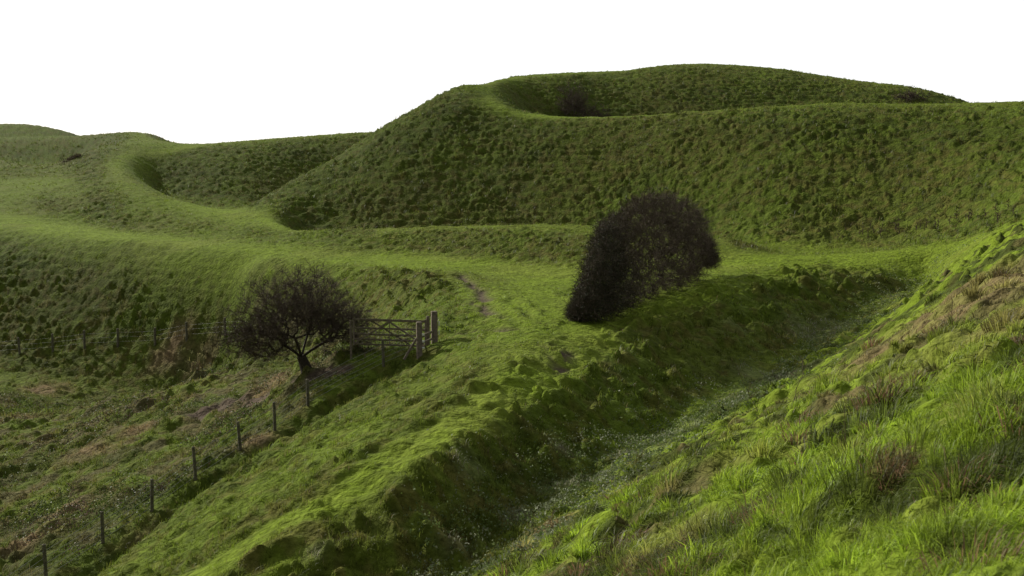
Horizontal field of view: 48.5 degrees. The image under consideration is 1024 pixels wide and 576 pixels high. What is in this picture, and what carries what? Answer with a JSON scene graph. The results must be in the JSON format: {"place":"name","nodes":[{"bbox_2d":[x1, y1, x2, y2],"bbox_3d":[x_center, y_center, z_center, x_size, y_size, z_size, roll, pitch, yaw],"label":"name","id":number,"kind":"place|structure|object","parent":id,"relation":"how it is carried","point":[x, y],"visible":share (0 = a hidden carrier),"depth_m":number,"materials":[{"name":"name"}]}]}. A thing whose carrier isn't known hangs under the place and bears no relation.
{"place":"outdoors","nodes":[
{"label":"outdoors","id":0,"kind":"place"},
{"bbox_2d":[0,63,1023,575],"bbox_3d":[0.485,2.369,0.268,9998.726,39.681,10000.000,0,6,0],"label":"ground","id":1,"kind":"structure","parent":0,"point":[162,259],"depth_m":77.68,"materials":[{"name":"green plant"}]},
{"bbox_2d":[60,153,83,162],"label":"thorn bush","id":2,"kind":"object","parent":1,"relation":"on","point":[73,157],"visible":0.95,"depth_m":198.13,"materials":[{"name":"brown plant"}]},
{"bbox_2d":[2,317,225,353],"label":"wire fence","id":3,"kind":"object","parent":1,"relation":"on","point":[118,341],"visible":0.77,"depth_m":93.64,"materials":[{"name":"grey wood"}]},
{"bbox_2d":[0,254,424,561],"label":"bramble undergrowth","id":4,"kind":"object","parent":1,"relation":"on","point":[60,513],"visible":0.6,"depth_m":48.28,"materials":[{"name":"green plant"}]},
{"bbox_2d":[10,329,415,575],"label":"wire fence","id":5,"kind":"object","parent":1,"relation":"on","point":[101,522],"visible":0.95,"depth_m":39.95,"materials":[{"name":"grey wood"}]},
{"bbox_2d":[207,259,384,372],"bbox_3d":[-9.642,1.391,50.723,8.186,5.598,5.414,0,6,0],"label":"hawthorn tree","id":6,"kind":"object","parent":1,"relation":"on","point":[313,310],"visible":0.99,"depth_m":50.11,"materials":[{"name":"brown plant"}]},
{"bbox_2d":[349,320,351,358],"bbox_3d":[-6.950,2.361,49.078,0.090,1.945,0.090,-1,7,-11],"label":"gate post","id":7,"kind":"object","parent":1,"relation":"on","point":[350,322],"visible":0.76,"depth_m":49.01,"materials":[{"name":"grey wood"}]},
{"bbox_2d":[403,322,432,359],"bbox_3d":[-3.813,2.266,47.366,1.475,1.720,0.468,-5,8,-36],"label":"strainer post","id":8,"kind":"object","parent":1,"relation":"on","point":[418,341],"visible":0.99,"depth_m":47.24,"materials":[{"name":"grey wood"}]},
{"bbox_2d":[426,316,429,344],"bbox_3d":[-3.574,1.965,48.430,0.140,1.558,0.140,-1,7,-11],"label":"gate post","id":9,"kind":"object","parent":1,"relation":"on","point":[428,327],"visible":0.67,"depth_m":48.33,"materials":[{"name":"grey wood"}]},
{"bbox_2d":[353,318,426,346],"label":"field gate","id":10,"kind":"structure","parent":9,"relation":"attached to","point":[389,321],"depth_m":48.62,"materials":[{"name":"grey wood"}]},
{"bbox_2d":[431,311,439,343],"bbox_3d":[-3.276,1.821,48.615,0.340,1.669,0.275,-1,7,-11],"label":"gate post","id":11,"kind":"object","parent":1,"relation":"on","point":[435,323],"visible":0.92,"depth_m":48.48,"materials":[{"name":"grey wood"}]},
{"bbox_2d":[540,505,557,529],"bbox_3d":[0.916,5.631,27.816,0.384,0.827,0.356,-3,7,-23],"label":"dead stalk","id":12,"kind":"object","parent":1,"relation":"on","point":[552,515],"visible":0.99,"depth_m":27.80,"materials":[{"name":"brown plant"}]},
{"bbox_2d":[554,73,591,116],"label":"thorn bush","id":13,"kind":"object","parent":1,"relation":"on","point":[577,105],"visible":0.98,"depth_m":168.55,"materials":[{"name":"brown plant"}]},
{"bbox_2d":[580,100,612,116],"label":"thorn bush","id":14,"kind":"object","parent":1,"relation":"on","point":[593,112],"visible":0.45,"depth_m":166.33,"materials":[{"name":"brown plant"}]},
{"bbox_2d":[562,183,726,323],"bbox_3d":[7.106,-2.143,57.999,3.439,6.698,19.278,4,7,29],"label":"thorn thicket","id":15,"kind":"object","parent":1,"relation":"on","point":[609,258],"visible":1,"depth_m":56.18,"materials":[{"name":"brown plant"}]},
{"bbox_2d":[401,227,990,575],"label":"ditch weeds","id":16,"kind":"object","parent":1,"relation":"on","point":[661,438],"visible":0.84,"depth_m":32.87,"materials":[{"name":"green plant"}]},
{"bbox_2d":[737,368,758,411],"bbox_3d":[6.274,2.798,29.980,0.697,1.409,0.248,0,6,0],"label":"bare sapling","id":17,"kind":"object","parent":1,"relation":"on","point":[751,395],"visible":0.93,"depth_m":30.07,"materials":[{"name":"brown plant"}]},
{"bbox_2d":[478,246,1023,575],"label":"tussock grass","id":18,"kind":"structure","parent":1,"relation":"on","point":[879,393],"depth_m":10.54,"materials":[{"name":"green plant"}]},
{"bbox_2d":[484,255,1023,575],"bbox_3d":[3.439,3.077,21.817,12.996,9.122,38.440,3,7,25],"label":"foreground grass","id":19,"kind":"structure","parent":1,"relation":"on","point":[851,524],"depth_m":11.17,"materials":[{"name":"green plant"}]},
{"bbox_2d":[793,352,807,401],"bbox_3d":[5.796,1.913,23.055,0.366,1.314,0.358,0,6,0],"label":"bare sapling","id":20,"kind":"object","parent":1,"relation":"on","point":[798,379],"visible":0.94,"depth_m":23.01,"materials":[{"name":"brown plant"}]},
{"bbox_2d":[824,424,846,467],"bbox_3d":[2.807,1.384,9.542,0.384,0.495,0.107,5,8,38],"label":"dead stalk","id":21,"kind":"object","parent":1,"relation":"on","point":[841,443],"visible":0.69,"depth_m":9.57,"materials":[{"name":"brown plant"}]},
{"bbox_2d":[841,391,860,446],"bbox_3d":[3.823,1.535,12.862,0.213,0.752,0.108,2,7,17],"label":"dead stalk","id":22,"kind":"object","parent":1,"relation":"on","point":[844,418],"visible":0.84,"depth_m":12.83,"materials":[{"name":"brown plant"}]},
{"bbox_2d":[889,85,930,101],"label":"thorn bush","id":23,"kind":"object","parent":1,"relation":"on","point":[911,95],"visible":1,"depth_m":170.45,"materials":[{"name":"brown plant"}]},
{"bbox_2d":[950,290,961,327],"bbox_3d":[7.953,0.413,20.449,0.240,0.802,0.164,-4,8,-32],"label":"dead stalk","id":24,"kind":"object","parent":1,"relation":"on","point":[951,313],"visible":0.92,"depth_m":20.42,"materials":[{"name":"brown plant"}]},
{"bbox_2d":[0,0,1023,143],"label":"sky","id":25,"kind":"structure","parent":0,"point":[178,71],"materials":[{"name":"white"}]}
]}

